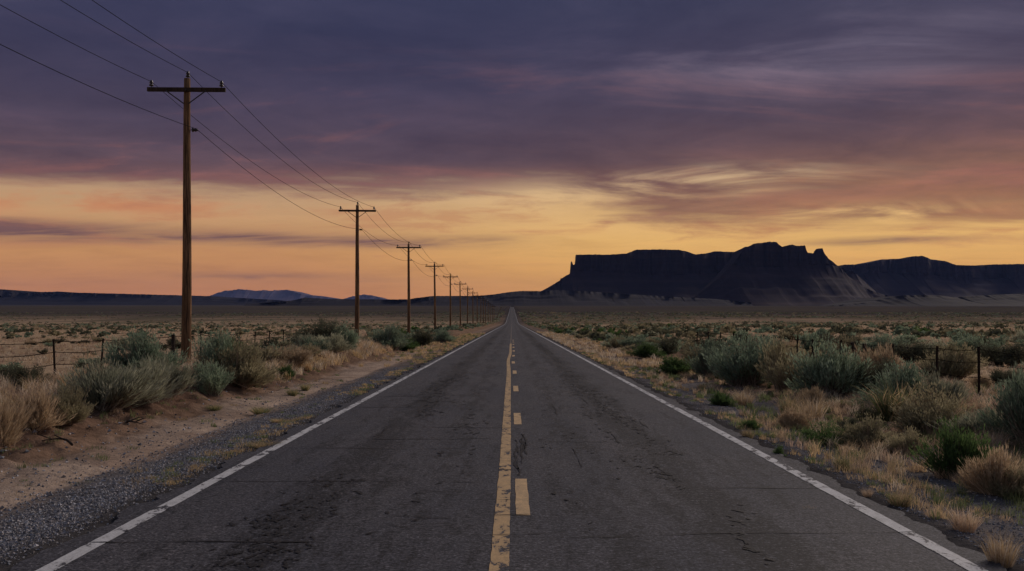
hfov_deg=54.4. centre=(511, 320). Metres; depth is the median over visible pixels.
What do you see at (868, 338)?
sagebrush
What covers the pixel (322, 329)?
dark shrub
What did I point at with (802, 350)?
desert shrub
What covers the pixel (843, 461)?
grass tuft
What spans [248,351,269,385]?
desert shrub
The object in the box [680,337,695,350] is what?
desert shrub
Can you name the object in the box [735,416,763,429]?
green shrub
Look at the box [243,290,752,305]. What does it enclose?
hills
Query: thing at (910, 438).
desert shrub
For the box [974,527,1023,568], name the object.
grass tuft
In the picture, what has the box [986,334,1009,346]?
sagebrush
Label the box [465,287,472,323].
utility pole
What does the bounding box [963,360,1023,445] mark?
sagebrush
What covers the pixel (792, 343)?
dry bush
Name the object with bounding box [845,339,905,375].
dry bush
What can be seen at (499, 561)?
line
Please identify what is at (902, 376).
sagebrush
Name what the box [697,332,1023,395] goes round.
wire fence
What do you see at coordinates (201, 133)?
power line
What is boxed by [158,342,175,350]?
dark shrub
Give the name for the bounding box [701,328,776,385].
sagebrush
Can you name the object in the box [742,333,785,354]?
sagebrush
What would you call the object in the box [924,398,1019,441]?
rabbitbrush
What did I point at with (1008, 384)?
sagebrush
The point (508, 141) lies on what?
sky
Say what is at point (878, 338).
sagebrush
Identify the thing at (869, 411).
dark shrub
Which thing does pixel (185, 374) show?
rabbitbrush
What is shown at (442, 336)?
sagebrush
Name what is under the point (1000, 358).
dark shrub
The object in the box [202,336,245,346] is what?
dark shrub
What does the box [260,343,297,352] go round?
sagebrush
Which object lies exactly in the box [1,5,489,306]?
power line
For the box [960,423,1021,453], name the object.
grass tuft
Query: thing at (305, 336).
rabbitbrush
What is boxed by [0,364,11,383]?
dark shrub
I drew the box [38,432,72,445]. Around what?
dead branch
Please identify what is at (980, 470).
dry bush
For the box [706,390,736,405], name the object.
green shrub
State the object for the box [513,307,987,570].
edge line
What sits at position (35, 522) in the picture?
gravel
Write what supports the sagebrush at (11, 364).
on the ground at (84, 437)
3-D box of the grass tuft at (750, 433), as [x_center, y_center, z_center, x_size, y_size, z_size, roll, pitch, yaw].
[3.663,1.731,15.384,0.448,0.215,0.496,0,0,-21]
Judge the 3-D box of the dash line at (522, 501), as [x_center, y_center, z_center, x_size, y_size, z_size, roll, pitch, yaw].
[0.077,1.786,50.340,0.187,0.001,82.400,0,0,0]
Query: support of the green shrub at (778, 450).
on the ground at (84, 437)
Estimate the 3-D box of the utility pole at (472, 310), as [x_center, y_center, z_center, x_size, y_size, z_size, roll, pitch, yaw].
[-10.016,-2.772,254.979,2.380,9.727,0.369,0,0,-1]
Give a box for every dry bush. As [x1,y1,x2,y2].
[0,385,75,431]
[0,390,36,446]
[260,344,318,367]
[773,404,818,429]
[781,339,805,359]
[797,382,831,407]
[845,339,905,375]
[952,441,1023,497]
[965,372,994,388]
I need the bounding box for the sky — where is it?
[0,0,1023,298]
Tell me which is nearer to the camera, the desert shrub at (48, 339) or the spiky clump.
the spiky clump
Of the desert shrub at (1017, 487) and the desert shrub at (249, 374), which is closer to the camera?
the desert shrub at (1017, 487)
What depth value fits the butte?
5795.61 m
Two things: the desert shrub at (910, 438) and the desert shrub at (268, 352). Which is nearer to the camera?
the desert shrub at (910, 438)
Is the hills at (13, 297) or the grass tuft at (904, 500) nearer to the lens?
the grass tuft at (904, 500)
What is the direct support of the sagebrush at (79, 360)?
on the ground at (84, 437)
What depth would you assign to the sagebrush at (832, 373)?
23.41 m
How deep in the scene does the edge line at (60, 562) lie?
10.05 m
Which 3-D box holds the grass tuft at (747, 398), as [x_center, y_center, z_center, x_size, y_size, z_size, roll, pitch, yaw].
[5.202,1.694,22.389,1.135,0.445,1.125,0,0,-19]
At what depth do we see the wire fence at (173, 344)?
28.94 m
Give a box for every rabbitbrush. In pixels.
[44,351,174,411]
[104,334,129,346]
[118,354,184,403]
[146,346,201,397]
[287,332,326,346]
[311,331,355,353]
[915,362,973,402]
[919,337,956,350]
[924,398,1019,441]
[1006,329,1023,342]
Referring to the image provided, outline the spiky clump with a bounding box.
[855,378,936,421]
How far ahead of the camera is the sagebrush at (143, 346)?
21.79 m
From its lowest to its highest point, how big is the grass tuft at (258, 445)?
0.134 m
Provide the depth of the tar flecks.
9.55 m
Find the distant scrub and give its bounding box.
[0,311,1023,341]
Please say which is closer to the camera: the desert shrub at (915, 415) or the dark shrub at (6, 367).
the desert shrub at (915, 415)
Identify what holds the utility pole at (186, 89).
on the ground at (84, 437)
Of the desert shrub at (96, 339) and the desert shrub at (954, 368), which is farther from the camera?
the desert shrub at (96, 339)
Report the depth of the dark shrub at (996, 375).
26.00 m
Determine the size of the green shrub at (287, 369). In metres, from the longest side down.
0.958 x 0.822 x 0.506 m
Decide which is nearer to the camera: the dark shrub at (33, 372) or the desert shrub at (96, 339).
the dark shrub at (33, 372)
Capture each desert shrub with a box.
[41,338,51,342]
[49,379,97,424]
[91,336,103,342]
[189,333,286,387]
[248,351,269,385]
[257,346,283,362]
[365,326,378,337]
[604,335,623,348]
[618,343,634,351]
[645,337,658,342]
[677,340,700,372]
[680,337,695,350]
[753,330,806,391]
[775,326,803,342]
[783,344,821,361]
[807,342,852,360]
[830,411,903,446]
[832,331,864,352]
[878,425,931,454]
[885,377,975,434]
[909,337,989,380]
[932,340,955,354]
[985,462,1023,499]
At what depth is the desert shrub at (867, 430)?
14.82 m
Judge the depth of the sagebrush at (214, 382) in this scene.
22.36 m
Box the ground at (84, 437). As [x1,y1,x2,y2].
[0,305,1023,570]
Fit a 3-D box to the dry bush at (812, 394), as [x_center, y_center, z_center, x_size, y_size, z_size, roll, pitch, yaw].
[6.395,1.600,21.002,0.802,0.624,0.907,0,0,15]
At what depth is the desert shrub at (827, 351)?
35.41 m
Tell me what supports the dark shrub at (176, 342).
on the ground at (84, 437)
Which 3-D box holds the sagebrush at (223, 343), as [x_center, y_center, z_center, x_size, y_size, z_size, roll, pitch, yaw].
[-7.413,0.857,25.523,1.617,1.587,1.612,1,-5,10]
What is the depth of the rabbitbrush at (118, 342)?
65.51 m
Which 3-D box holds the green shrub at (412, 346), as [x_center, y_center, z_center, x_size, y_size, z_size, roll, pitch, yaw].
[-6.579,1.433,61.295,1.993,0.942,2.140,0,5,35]
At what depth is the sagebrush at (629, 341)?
62.77 m
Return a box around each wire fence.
[0,329,301,375]
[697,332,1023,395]
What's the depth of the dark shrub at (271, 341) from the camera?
38.67 m
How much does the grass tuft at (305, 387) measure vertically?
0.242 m
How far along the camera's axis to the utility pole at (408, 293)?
96.20 m
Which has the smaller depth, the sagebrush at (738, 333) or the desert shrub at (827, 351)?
the desert shrub at (827, 351)
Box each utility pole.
[147,71,225,362]
[339,202,375,336]
[396,242,420,333]
[425,263,443,329]
[443,273,452,325]
[454,282,461,325]
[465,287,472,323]
[472,292,473,323]
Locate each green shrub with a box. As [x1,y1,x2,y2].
[276,363,295,377]
[399,337,419,350]
[622,341,665,357]
[644,354,691,374]
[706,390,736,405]
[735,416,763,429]
[772,445,787,455]
[795,421,851,445]
[906,415,1009,479]
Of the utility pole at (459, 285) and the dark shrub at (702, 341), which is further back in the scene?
the utility pole at (459, 285)
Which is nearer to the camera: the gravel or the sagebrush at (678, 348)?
the gravel
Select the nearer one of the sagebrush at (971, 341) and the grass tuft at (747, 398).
the grass tuft at (747, 398)
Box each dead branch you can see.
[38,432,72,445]
[125,417,144,423]
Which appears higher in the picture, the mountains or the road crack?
the mountains
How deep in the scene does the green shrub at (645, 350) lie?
49.01 m
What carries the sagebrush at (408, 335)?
on the ground at (84, 437)
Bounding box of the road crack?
[102,345,917,543]
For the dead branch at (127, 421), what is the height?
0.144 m
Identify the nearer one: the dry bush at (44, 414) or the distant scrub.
the dry bush at (44, 414)
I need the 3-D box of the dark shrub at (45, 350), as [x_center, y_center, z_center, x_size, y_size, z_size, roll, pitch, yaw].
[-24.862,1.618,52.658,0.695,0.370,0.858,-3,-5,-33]
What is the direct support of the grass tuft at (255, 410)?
on the ground at (84, 437)
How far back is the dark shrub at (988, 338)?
69.06 m
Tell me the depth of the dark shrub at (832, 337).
58.77 m
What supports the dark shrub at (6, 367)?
on the ground at (84, 437)
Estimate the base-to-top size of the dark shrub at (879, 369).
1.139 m
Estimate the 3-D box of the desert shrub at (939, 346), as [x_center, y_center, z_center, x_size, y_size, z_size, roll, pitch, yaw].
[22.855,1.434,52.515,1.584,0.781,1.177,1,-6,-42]
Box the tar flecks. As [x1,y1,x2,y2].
[192,331,776,567]
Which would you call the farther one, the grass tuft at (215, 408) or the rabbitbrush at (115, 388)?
the grass tuft at (215, 408)
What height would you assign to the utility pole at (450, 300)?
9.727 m
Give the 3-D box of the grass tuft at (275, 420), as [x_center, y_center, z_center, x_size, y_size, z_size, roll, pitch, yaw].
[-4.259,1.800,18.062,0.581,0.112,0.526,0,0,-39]
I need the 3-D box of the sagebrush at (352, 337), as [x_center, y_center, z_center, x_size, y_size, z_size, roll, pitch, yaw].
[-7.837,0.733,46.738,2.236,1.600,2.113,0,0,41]
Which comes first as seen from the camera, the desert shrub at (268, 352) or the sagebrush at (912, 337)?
the desert shrub at (268, 352)
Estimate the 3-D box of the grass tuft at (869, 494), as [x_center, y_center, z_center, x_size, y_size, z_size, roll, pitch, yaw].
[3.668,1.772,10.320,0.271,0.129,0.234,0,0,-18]
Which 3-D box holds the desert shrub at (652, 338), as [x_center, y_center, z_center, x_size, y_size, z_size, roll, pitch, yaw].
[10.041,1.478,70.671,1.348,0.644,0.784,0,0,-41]
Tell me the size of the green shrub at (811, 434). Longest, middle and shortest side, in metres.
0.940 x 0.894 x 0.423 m
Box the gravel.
[0,366,1023,564]
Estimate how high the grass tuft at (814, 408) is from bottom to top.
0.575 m
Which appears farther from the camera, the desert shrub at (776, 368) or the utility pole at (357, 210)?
the utility pole at (357, 210)
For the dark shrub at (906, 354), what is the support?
on the ground at (84, 437)
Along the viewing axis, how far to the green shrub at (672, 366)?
34.48 m
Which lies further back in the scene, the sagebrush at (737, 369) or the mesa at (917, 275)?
the mesa at (917, 275)
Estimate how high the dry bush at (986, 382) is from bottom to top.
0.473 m
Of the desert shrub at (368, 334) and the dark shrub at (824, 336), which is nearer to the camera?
the dark shrub at (824, 336)
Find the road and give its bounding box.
[10,307,1006,570]
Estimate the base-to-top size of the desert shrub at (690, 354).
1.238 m
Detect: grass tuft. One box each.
[205,404,224,410]
[240,439,290,448]
[246,405,274,413]
[270,417,284,422]
[282,389,301,395]
[297,383,313,390]
[724,387,759,405]
[738,427,759,438]
[760,390,804,413]
[787,394,836,420]
[824,450,853,470]
[859,488,874,496]
[882,484,916,506]
[941,501,990,532]
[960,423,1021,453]
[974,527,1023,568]
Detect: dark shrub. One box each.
[0,362,22,370]
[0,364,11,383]
[2,361,51,388]
[37,348,48,353]
[55,338,66,343]
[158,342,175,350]
[165,337,180,347]
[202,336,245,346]
[249,333,295,348]
[284,313,357,343]
[408,329,436,345]
[653,337,681,354]
[691,336,729,346]
[809,333,832,352]
[815,332,842,346]
[835,417,858,431]
[838,331,860,343]
[849,352,900,395]
[852,406,879,419]
[884,338,940,362]
[974,340,1023,365]
[980,334,994,343]
[987,363,1023,386]
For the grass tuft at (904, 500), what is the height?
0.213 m
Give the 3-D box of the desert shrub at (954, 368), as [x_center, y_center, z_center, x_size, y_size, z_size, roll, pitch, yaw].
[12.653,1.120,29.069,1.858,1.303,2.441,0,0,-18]
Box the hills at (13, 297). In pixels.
[0,289,282,304]
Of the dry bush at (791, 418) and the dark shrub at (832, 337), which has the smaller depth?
the dry bush at (791, 418)
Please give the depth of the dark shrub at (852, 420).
16.68 m
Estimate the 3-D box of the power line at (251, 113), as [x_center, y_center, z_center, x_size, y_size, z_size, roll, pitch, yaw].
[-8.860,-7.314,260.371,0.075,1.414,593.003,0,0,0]
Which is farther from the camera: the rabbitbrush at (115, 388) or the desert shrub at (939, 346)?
the desert shrub at (939, 346)
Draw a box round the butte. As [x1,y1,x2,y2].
[691,242,886,305]
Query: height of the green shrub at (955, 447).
0.809 m
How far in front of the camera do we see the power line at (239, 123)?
33.87 m
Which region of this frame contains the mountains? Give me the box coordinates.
[211,289,385,300]
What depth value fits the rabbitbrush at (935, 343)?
53.77 m
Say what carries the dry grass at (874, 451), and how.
on the ground at (84, 437)
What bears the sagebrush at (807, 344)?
on the ground at (84, 437)
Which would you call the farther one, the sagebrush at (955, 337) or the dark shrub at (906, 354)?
the sagebrush at (955, 337)
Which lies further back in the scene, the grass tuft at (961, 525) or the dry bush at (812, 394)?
the dry bush at (812, 394)
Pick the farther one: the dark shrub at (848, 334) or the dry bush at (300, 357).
the dark shrub at (848, 334)
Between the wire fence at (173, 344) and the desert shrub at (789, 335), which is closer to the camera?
the wire fence at (173, 344)
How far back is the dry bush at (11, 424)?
13.79 m
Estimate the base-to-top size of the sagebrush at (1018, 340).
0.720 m
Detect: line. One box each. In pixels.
[0,44,494,309]
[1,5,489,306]
[36,307,510,570]
[61,0,492,305]
[92,0,489,303]
[489,344,511,570]
[512,344,529,514]
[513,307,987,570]
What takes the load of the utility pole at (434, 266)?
on the ground at (84, 437)
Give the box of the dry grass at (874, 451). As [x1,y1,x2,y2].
[0,326,1023,524]
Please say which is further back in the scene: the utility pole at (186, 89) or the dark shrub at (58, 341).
the dark shrub at (58, 341)
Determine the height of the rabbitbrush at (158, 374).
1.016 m
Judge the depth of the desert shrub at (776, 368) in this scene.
26.13 m
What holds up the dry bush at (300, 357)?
on the ground at (84, 437)
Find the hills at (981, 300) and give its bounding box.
[820,294,1023,305]
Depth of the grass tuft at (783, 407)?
19.74 m
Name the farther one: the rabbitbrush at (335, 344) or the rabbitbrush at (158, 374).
the rabbitbrush at (335, 344)
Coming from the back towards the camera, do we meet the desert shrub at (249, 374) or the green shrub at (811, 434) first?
the desert shrub at (249, 374)
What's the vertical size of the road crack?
0.001 m
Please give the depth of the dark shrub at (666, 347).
51.90 m
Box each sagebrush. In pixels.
[0,361,23,368]
[70,357,109,367]
[93,325,192,373]
[188,324,244,372]
[188,358,235,395]
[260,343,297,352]
[293,337,328,352]
[325,319,360,350]
[364,322,412,349]
[404,332,420,338]
[432,329,456,342]
[612,335,648,346]
[670,339,684,352]
[685,334,734,376]
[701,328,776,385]
[727,330,753,342]
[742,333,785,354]
[783,334,877,397]
[785,330,825,352]
[851,358,950,404]
[856,331,915,354]
[862,337,872,340]
[892,334,926,342]
[937,330,973,349]
[951,332,1007,354]
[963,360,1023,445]
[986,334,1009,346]
[996,372,1023,388]
[1015,338,1023,345]
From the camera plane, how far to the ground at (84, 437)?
23.09 m
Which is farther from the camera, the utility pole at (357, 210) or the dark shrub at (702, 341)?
the utility pole at (357, 210)
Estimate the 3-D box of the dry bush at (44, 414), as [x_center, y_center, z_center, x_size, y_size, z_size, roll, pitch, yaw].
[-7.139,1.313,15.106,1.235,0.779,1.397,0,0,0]
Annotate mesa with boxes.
[542,249,875,297]
[839,256,1023,296]
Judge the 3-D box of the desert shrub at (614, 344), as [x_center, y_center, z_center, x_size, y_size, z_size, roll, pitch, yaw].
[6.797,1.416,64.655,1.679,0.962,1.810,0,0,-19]
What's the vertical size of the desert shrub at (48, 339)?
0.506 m
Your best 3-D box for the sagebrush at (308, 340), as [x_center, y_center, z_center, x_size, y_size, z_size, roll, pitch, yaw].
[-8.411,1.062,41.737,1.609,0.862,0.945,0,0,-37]
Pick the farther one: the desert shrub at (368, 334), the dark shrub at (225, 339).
the desert shrub at (368, 334)
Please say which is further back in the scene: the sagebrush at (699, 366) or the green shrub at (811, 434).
the sagebrush at (699, 366)
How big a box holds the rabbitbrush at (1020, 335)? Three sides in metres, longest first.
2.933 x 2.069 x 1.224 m
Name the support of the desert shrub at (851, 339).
on the ground at (84, 437)
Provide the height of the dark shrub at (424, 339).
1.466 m
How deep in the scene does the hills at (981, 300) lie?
3828.15 m
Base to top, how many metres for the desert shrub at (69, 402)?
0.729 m
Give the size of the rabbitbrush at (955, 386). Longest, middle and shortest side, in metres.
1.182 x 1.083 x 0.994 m
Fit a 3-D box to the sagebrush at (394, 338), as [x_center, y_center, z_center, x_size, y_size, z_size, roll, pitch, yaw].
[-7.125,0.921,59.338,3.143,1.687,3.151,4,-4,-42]

